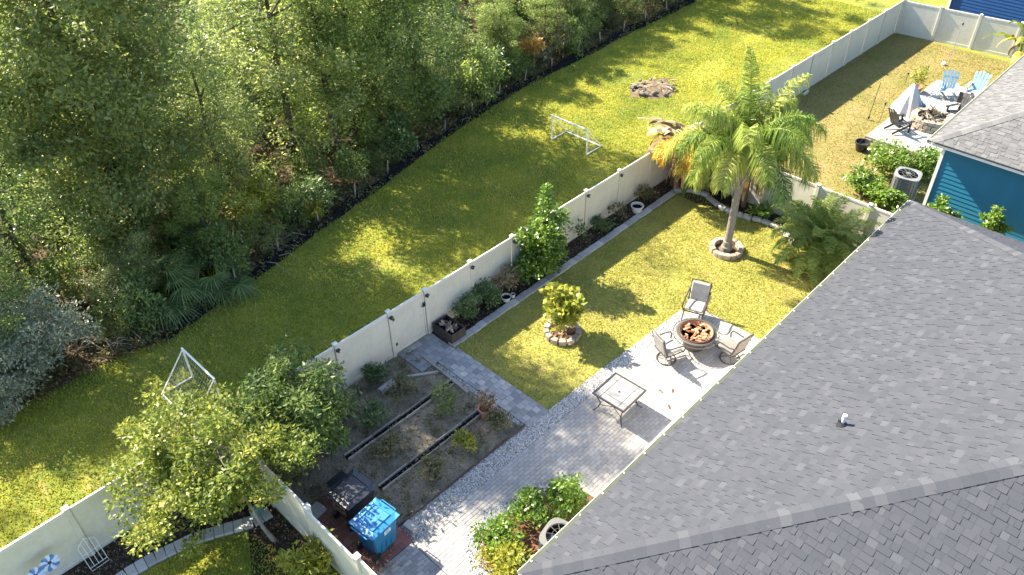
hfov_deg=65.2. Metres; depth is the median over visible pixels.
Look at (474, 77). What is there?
understorey shrub
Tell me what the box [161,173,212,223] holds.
understorey shrub
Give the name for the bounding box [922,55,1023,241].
house
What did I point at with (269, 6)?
understorey shrub
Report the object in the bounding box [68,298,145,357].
brush pile
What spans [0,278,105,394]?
grey shrub
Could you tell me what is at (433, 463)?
garden plant
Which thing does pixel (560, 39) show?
understorey shrub
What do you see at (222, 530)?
stone edging
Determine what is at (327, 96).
forest tree
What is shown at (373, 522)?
wheeled bin
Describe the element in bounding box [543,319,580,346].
stone ring
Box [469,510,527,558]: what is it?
green shrub
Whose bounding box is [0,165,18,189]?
understorey shrub
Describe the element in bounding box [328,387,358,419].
garden plant
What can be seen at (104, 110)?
forest tree
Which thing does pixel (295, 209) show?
young pine
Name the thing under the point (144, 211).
understorey shrub
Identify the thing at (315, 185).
understorey shrub
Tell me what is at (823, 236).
cycad palm
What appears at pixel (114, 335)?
understorey shrub
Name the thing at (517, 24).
forest tree
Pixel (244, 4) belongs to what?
forest tree
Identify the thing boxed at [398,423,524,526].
timber edge
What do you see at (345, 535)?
bin pad
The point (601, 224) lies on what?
ground shrub
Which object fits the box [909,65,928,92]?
potted plant
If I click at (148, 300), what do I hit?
understorey shrub
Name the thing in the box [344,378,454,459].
bed divider
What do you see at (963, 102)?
adirondack chair
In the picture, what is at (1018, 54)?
banana plant
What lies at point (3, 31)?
forest tree
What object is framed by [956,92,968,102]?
side table
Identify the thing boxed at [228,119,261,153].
understorey shrub
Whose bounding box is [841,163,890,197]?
green shrub
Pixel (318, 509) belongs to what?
stepping slab
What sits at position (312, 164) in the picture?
understorey shrub
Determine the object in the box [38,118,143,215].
forest tree
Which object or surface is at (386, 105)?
understorey shrub
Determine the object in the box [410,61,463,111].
understorey shrub
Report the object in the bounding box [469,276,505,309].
rose bush
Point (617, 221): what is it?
flower bed
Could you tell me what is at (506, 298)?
white pot
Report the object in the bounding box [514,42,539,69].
understorey shrub
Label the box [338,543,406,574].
pad leaves
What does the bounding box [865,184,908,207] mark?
green shrub
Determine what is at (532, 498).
green shrub
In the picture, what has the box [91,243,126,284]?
understorey shrub
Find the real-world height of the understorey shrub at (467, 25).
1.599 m
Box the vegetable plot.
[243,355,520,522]
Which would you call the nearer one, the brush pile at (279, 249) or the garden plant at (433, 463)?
the garden plant at (433, 463)
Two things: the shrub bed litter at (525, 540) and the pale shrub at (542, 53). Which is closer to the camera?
the shrub bed litter at (525, 540)
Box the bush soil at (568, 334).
[551,326,574,339]
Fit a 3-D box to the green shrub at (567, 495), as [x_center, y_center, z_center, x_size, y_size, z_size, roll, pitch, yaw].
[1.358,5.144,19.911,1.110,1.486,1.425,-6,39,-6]
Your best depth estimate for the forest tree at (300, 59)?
35.75 m
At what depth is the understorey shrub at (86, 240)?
27.87 m
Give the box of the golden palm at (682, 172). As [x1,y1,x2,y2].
[651,137,712,189]
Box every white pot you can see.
[501,293,511,302]
[631,202,643,213]
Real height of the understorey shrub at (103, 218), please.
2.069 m
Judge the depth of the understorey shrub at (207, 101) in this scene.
36.01 m
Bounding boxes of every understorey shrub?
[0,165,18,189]
[0,174,26,209]
[0,234,29,272]
[0,276,41,337]
[5,164,47,226]
[15,198,60,243]
[20,248,91,315]
[36,181,98,243]
[51,244,125,306]
[59,305,94,342]
[70,214,116,265]
[86,293,130,331]
[89,203,132,238]
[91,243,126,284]
[92,308,131,349]
[113,266,171,341]
[128,199,159,226]
[142,242,168,258]
[147,223,175,252]
[153,210,236,274]
[158,156,186,185]
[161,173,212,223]
[169,140,208,172]
[178,143,267,203]
[193,218,253,277]
[195,88,229,115]
[207,128,260,174]
[228,70,281,137]
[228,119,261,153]
[228,209,287,260]
[229,35,267,76]
[238,3,264,45]
[239,193,271,222]
[247,161,277,185]
[253,0,283,23]
[262,181,282,205]
[263,51,302,101]
[263,179,314,233]
[273,93,318,143]
[282,143,329,187]
[287,171,341,216]
[293,98,354,156]
[328,142,369,184]
[338,97,368,135]
[343,146,379,174]
[349,110,388,157]
[360,61,391,88]
[360,89,386,115]
[360,110,384,130]
[360,135,398,173]
[374,111,419,163]
[376,95,415,121]
[383,55,429,78]
[388,106,414,130]
[390,124,414,139]
[404,61,457,129]
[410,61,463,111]
[419,0,455,29]
[423,32,467,72]
[444,13,473,36]
[445,37,511,109]
[458,28,478,48]
[463,30,508,63]
[463,43,517,89]
[503,31,525,61]
[503,50,534,80]
[505,1,524,24]
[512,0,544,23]
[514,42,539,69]
[523,9,573,66]
[535,6,588,43]
[553,11,591,58]
[566,0,607,35]
[574,3,599,41]
[594,0,616,23]
[606,10,623,30]
[611,0,628,14]
[613,0,646,18]
[637,0,669,13]
[653,0,675,4]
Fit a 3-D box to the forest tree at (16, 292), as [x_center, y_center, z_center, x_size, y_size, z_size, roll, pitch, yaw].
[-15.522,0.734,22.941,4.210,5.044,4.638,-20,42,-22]
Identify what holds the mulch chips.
on the ground at (388, 268)
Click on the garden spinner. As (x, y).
(45, 566)
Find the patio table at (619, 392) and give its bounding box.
[592,372,646,427]
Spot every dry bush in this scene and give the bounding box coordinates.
[491,263,523,292]
[633,184,659,201]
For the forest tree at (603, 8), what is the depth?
44.52 m
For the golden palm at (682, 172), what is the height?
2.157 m
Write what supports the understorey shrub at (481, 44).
on the forest floor
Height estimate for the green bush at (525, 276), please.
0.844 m
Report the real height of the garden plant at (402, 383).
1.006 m
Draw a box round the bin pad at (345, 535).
[311,494,414,572]
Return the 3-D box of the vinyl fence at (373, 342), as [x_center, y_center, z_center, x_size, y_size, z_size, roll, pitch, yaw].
[-0.368,-0.735,26.835,0.251,1.882,20.831,31,49,33]
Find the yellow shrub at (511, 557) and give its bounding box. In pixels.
[470,537,533,574]
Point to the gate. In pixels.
(409, 322)
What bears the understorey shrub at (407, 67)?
on the forest floor
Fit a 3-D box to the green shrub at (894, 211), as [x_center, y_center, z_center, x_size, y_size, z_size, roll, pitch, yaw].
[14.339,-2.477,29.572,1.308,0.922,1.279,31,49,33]
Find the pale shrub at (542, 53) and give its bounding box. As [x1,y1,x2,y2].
[529,32,555,60]
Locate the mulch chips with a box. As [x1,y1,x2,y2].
[67,179,680,574]
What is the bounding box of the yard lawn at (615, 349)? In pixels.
[456,184,856,417]
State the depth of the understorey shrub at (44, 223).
29.54 m
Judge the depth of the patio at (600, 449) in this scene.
22.11 m
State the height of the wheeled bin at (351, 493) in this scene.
1.087 m
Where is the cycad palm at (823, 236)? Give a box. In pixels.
[766,190,883,286]
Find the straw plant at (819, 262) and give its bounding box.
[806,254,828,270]
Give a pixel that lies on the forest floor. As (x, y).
(278, 178)
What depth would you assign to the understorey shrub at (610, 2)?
45.13 m
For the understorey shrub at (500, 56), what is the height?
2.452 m
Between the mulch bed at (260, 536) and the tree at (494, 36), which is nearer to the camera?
the mulch bed at (260, 536)
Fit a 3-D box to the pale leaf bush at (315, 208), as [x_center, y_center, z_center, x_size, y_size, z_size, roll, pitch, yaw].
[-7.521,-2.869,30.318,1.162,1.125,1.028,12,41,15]
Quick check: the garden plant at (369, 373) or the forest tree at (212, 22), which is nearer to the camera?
the garden plant at (369, 373)
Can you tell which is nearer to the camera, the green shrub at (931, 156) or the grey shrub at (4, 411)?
the grey shrub at (4, 411)
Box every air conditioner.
[539,518,567,548]
[890,166,922,200]
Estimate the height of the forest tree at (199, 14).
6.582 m
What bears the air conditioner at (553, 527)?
on the side mulch bed at (533, 544)
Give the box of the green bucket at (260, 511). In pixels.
[249,504,263,517]
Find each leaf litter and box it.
[549,324,574,344]
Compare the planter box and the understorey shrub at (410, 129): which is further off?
the understorey shrub at (410, 129)
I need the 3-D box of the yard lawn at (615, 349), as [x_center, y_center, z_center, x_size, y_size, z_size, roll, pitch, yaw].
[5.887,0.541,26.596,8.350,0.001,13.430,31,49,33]
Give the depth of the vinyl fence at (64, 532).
18.88 m
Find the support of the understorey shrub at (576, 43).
on the forest floor
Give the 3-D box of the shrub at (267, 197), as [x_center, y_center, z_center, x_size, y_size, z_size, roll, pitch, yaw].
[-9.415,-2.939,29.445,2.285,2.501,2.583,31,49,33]
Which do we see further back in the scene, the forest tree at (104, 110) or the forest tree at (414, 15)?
the forest tree at (414, 15)
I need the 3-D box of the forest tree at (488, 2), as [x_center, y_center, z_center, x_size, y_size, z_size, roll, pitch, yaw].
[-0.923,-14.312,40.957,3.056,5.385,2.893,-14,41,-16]
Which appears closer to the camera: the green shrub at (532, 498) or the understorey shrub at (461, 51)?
the green shrub at (532, 498)
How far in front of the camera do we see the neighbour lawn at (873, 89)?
38.43 m
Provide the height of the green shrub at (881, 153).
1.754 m
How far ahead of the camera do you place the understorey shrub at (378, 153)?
33.09 m
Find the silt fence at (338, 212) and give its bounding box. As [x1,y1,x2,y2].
[160,0,695,341]
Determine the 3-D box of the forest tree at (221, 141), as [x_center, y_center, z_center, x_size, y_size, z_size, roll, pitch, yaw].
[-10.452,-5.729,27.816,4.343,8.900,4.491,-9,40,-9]
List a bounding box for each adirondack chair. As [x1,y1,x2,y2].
[884,108,915,134]
[938,69,960,100]
[945,93,974,114]
[965,71,991,93]
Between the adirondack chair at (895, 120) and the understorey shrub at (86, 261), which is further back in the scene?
the adirondack chair at (895, 120)
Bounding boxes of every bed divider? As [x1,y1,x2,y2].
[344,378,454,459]
[378,409,480,490]
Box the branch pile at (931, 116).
[916,102,950,124]
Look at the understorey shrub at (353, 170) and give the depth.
31.96 m
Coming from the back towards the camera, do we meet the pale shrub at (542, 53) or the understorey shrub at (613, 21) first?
the understorey shrub at (613, 21)
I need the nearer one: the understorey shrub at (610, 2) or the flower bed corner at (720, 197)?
the flower bed corner at (720, 197)
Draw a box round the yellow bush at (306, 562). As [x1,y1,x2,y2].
[272,523,338,574]
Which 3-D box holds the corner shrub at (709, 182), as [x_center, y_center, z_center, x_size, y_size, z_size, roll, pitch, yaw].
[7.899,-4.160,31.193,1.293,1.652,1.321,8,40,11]
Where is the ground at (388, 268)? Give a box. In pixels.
[0,0,1014,574]
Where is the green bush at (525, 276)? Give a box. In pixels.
[512,264,537,284]
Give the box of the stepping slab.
[311,501,327,518]
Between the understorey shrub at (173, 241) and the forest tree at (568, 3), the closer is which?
the understorey shrub at (173, 241)
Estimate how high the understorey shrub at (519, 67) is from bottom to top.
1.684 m
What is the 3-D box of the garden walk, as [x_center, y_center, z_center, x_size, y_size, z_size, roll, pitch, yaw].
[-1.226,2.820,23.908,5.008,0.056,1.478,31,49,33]
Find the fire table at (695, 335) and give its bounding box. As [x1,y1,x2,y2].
[673,318,719,351]
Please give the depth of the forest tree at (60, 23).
35.30 m
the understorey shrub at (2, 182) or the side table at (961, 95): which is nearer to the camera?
the understorey shrub at (2, 182)
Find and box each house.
[517,200,1023,574]
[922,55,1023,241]
[946,0,1023,21]
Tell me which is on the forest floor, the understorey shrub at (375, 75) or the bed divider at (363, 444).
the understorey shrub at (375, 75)
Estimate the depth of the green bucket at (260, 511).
20.18 m
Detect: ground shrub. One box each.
[590,214,616,233]
[744,200,773,218]
[780,202,800,223]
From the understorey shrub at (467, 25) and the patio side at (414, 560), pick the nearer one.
the patio side at (414, 560)
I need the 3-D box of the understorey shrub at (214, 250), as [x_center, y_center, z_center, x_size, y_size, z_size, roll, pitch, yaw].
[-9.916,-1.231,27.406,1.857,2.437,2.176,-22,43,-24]
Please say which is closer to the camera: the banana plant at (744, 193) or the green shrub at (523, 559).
the green shrub at (523, 559)
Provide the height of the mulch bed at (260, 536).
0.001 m
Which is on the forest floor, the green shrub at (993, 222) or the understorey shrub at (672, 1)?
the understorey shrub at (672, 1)
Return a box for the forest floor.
[0,0,675,408]
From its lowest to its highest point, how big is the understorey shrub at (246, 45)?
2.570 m
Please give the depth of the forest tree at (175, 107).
30.06 m
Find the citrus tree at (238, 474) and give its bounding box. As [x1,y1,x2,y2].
[95,380,331,559]
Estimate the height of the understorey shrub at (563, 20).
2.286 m
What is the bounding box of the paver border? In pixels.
[449,189,677,347]
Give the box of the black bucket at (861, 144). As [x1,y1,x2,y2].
[855,138,870,152]
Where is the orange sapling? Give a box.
[519,31,546,66]
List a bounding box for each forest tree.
[0,0,102,308]
[0,0,225,263]
[0,1,22,65]
[0,21,56,154]
[0,239,56,377]
[15,5,87,67]
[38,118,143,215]
[58,16,174,174]
[67,222,191,328]
[122,0,176,75]
[141,29,232,190]
[145,0,285,224]
[148,0,258,167]
[158,149,262,266]
[168,0,261,105]
[179,0,373,179]
[182,0,241,43]
[198,0,280,73]
[256,0,388,169]
[262,0,435,146]
[282,9,339,97]
[320,0,478,125]
[329,0,468,131]
[329,1,401,98]
[395,0,435,33]
[414,1,481,90]
[467,0,520,45]
[473,0,527,70]
[524,0,567,55]
[539,0,597,28]
[589,0,614,27]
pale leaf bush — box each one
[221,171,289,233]
[297,197,326,220]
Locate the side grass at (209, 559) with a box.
[142,534,332,574]
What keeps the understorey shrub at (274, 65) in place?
on the forest floor
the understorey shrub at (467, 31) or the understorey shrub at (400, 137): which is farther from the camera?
the understorey shrub at (467, 31)
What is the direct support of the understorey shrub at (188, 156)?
on the forest floor
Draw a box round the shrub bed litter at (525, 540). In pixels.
[476,505,584,574]
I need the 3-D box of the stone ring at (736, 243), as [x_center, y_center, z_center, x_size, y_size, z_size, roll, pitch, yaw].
[7.708,-1.407,28.811,1.214,0.244,1.209,31,49,33]
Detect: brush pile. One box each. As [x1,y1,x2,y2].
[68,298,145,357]
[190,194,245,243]
[248,232,303,272]
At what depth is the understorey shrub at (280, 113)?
34.72 m
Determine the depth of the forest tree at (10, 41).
38.50 m
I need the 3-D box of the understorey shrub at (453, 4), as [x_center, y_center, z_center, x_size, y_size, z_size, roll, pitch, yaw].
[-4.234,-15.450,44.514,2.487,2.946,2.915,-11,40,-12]
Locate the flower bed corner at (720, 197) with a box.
[679,186,807,243]
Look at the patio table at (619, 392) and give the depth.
22.50 m
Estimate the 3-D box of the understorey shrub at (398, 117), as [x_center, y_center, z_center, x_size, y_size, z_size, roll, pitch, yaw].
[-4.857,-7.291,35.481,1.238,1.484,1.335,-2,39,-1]
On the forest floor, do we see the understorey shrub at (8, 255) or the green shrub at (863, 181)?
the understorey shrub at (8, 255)
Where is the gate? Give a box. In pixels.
[391,291,427,352]
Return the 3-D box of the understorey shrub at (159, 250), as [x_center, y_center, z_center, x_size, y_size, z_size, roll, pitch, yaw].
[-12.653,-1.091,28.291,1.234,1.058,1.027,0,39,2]
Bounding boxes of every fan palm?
[95,254,212,344]
[159,244,264,314]
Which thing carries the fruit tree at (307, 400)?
on the vegetable plot
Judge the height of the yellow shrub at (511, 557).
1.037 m
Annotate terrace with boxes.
[868,80,977,150]
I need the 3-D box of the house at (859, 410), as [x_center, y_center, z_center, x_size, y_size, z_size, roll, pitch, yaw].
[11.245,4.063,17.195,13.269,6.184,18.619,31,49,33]
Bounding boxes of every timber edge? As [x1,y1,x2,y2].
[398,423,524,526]
[405,370,437,377]
[422,355,468,393]
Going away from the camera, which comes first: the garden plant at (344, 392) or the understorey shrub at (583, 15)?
the garden plant at (344, 392)
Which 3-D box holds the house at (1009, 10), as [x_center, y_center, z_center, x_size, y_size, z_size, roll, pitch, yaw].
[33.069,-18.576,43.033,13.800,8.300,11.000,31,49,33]
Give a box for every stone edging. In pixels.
[116,507,272,574]
[674,187,791,244]
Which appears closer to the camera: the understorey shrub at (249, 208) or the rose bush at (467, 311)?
the rose bush at (467, 311)
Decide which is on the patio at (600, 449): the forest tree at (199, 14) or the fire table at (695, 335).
the fire table at (695, 335)
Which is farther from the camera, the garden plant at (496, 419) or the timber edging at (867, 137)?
the timber edging at (867, 137)
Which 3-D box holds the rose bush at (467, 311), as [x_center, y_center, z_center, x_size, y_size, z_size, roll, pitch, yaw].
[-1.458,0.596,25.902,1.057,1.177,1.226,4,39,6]
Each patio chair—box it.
[652,329,685,365]
[681,278,711,319]
[714,330,753,364]
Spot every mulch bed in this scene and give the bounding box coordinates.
[62,476,331,574]
[475,490,593,574]
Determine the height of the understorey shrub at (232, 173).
3.742 m
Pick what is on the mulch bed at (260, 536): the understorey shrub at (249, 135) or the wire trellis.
the wire trellis
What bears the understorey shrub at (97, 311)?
on the forest floor
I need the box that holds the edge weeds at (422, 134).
[0,0,691,419]
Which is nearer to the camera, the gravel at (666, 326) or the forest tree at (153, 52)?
the gravel at (666, 326)
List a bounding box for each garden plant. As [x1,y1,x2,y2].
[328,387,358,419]
[355,397,392,428]
[360,360,391,382]
[367,431,408,459]
[382,369,416,403]
[412,448,447,483]
[428,379,462,414]
[451,426,477,452]
[484,406,512,429]
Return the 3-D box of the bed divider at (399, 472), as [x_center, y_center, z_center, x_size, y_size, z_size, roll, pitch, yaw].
[-2.058,4.323,22.027,0.231,0.126,4.000,31,49,33]
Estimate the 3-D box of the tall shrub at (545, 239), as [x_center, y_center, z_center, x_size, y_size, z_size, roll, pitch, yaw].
[0.962,-1.714,26.717,2.087,3.672,2.395,6,39,9]
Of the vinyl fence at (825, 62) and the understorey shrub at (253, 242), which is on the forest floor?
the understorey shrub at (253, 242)
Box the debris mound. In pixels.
[629,75,676,98]
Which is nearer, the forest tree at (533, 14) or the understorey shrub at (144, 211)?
the understorey shrub at (144, 211)
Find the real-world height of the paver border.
0.092 m
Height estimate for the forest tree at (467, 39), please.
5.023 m
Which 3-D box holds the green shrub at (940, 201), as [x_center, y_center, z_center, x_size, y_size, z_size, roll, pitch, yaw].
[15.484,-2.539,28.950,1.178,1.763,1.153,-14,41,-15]
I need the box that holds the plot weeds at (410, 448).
[264,348,518,551]
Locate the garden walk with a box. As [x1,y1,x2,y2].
[398,333,548,427]
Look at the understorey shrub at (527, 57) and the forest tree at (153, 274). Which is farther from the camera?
the understorey shrub at (527, 57)
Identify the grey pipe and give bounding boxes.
[377,379,394,394]
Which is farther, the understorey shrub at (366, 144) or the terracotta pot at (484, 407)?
the understorey shrub at (366, 144)
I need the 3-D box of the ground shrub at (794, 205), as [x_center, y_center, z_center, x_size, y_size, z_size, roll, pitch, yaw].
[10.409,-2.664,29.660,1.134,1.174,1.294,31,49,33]
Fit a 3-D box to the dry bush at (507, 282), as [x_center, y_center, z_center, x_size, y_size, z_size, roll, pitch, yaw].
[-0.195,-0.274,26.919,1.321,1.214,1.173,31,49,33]
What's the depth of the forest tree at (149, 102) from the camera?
32.54 m
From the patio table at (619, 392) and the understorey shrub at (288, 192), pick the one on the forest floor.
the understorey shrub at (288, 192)
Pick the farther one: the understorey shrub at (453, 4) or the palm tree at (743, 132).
the understorey shrub at (453, 4)
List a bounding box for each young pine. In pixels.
[285,196,304,226]
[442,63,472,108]
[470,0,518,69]
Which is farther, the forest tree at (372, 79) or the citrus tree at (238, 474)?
the forest tree at (372, 79)
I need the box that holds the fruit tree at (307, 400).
[224,330,363,468]
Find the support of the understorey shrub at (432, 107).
on the forest floor
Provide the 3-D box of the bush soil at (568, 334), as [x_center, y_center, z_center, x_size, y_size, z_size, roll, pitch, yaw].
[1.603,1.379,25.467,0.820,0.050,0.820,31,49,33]
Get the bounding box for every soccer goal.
[162,347,223,424]
[551,114,600,155]
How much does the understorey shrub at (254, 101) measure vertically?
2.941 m
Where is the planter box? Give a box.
[432,314,465,343]
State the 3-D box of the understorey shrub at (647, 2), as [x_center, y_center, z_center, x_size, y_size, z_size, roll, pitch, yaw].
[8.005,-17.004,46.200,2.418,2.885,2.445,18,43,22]
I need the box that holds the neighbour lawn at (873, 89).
[767,33,1009,211]
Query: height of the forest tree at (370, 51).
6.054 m
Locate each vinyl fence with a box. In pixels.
[0,431,228,574]
[225,133,679,459]
[258,457,375,574]
[682,154,892,246]
[695,0,904,132]
[895,0,1023,57]
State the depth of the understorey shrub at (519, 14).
44.76 m
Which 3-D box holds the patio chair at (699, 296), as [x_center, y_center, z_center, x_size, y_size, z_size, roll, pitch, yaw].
[5.931,0.447,25.696,0.764,1.171,0.870,16,42,20]
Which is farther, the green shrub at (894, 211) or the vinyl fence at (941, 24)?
the vinyl fence at (941, 24)
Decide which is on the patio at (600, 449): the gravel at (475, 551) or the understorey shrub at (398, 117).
the gravel at (475, 551)
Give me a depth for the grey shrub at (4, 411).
22.47 m
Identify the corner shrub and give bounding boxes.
[702,168,723,195]
[800,196,837,224]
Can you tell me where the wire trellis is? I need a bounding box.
[77,537,108,570]
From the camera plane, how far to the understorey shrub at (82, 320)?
25.48 m
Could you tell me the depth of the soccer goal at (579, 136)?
34.69 m
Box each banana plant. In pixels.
[638,117,709,196]
[719,156,782,207]
[982,20,1023,66]
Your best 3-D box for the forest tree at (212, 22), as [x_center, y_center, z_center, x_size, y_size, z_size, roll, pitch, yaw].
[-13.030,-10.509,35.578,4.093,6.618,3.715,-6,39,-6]
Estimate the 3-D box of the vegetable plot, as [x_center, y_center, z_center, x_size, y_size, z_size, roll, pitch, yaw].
[-3.576,4.298,22.159,4.830,0.001,6.280,31,49,33]
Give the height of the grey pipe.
0.227 m
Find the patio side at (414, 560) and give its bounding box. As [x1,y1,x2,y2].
[375,543,445,574]
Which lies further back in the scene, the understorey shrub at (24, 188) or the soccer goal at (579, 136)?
the soccer goal at (579, 136)
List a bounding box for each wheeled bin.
[325,468,376,531]
[348,497,399,561]
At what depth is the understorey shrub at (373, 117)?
35.31 m
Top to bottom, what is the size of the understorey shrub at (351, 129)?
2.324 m
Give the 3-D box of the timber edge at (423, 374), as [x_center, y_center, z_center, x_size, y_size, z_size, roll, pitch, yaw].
[-2.727,2.622,24.164,1.000,0.060,0.090,-8,39,-9]
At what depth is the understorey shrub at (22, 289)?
24.48 m
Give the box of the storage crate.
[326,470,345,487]
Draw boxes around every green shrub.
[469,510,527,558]
[502,483,553,529]
[519,553,535,567]
[544,472,588,521]
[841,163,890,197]
[862,135,915,177]
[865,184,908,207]
[885,205,899,213]
[905,145,941,182]
[924,193,963,218]
[978,204,1013,234]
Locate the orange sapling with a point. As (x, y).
(535, 42)
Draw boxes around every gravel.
[399,310,687,541]
[438,364,524,429]
[464,471,580,574]
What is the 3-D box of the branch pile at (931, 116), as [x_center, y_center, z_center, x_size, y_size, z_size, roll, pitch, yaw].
[18.619,-7.587,35.291,1.427,0.758,1.470,1,39,2]
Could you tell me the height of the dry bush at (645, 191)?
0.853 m
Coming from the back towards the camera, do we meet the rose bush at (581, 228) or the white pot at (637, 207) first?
the white pot at (637, 207)
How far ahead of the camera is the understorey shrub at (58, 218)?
28.85 m
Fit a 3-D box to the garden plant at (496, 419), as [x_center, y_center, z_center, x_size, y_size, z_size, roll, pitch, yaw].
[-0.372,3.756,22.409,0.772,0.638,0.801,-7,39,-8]
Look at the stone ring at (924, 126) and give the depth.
35.10 m
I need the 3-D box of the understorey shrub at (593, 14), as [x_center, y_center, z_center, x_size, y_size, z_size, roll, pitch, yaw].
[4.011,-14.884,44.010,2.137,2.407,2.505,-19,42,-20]
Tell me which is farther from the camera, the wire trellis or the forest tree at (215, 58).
the forest tree at (215, 58)
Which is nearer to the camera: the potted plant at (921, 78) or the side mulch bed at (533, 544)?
the side mulch bed at (533, 544)
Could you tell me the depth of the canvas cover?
36.14 m
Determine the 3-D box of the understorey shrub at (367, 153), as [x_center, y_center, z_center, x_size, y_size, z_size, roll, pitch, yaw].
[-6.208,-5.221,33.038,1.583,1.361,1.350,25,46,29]
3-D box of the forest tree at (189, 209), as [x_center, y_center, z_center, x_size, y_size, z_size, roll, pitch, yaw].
[-10.607,-2.610,27.384,3.164,4.500,2.995,21,44,25]
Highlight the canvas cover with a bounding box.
[890,83,922,118]
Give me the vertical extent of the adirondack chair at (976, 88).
1.126 m
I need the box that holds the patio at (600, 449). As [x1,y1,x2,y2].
[413,311,760,574]
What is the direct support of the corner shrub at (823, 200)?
on the flower bed corner at (720, 197)
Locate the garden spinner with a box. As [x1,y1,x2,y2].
[27,554,59,574]
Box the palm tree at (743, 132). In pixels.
[662,46,827,252]
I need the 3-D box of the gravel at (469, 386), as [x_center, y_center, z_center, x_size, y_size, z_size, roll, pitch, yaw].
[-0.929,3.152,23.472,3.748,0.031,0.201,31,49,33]
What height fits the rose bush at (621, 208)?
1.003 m
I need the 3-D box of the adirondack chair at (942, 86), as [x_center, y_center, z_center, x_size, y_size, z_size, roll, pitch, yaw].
[20.487,-9.504,37.557,0.830,1.126,0.987,16,42,20]
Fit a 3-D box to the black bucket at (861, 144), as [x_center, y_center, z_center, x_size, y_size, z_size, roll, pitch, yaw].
[14.928,-6.096,34.158,0.630,0.568,0.655,31,49,33]
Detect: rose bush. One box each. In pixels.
[449,291,483,319]
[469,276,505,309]
[568,218,590,243]
[607,201,627,219]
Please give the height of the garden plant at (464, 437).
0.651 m
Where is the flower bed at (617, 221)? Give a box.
[432,176,680,343]
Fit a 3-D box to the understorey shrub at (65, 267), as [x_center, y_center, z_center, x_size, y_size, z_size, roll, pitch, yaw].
[-15.077,-0.278,26.500,2.377,2.226,2.028,-14,41,-15]
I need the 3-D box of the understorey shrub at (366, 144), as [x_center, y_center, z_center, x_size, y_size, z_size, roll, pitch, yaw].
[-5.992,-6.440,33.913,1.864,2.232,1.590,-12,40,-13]
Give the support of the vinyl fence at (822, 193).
on the ground at (388, 268)
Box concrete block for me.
[403,519,418,534]
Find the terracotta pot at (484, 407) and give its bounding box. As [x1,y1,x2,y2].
[475,388,496,419]
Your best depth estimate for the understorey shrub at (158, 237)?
28.90 m
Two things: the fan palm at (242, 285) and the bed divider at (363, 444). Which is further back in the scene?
the fan palm at (242, 285)
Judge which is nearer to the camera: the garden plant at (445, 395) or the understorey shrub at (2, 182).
the garden plant at (445, 395)
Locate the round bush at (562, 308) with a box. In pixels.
[539,281,587,332]
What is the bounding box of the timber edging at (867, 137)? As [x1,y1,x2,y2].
[864,135,925,158]
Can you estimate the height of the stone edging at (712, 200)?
0.190 m
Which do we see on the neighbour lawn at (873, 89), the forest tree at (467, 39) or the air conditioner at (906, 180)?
the air conditioner at (906, 180)
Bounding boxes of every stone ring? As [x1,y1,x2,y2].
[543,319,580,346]
[709,237,743,260]
[909,107,951,133]
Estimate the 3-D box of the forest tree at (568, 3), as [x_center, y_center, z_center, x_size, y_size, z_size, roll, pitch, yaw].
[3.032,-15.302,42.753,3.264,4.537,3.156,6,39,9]
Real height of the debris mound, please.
0.336 m
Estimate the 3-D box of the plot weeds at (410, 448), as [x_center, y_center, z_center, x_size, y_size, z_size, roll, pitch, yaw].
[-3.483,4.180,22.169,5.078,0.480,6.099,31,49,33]
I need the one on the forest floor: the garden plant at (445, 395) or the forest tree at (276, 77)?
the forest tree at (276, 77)
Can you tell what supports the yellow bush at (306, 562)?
on the ground at (388, 268)
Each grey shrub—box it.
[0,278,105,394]
[0,347,40,428]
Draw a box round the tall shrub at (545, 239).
[509,182,573,284]
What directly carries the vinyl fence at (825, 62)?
on the neighbour lawn at (873, 89)
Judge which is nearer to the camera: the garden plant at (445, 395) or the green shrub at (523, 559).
the green shrub at (523, 559)
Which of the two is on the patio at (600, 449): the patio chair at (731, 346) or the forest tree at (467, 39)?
the patio chair at (731, 346)

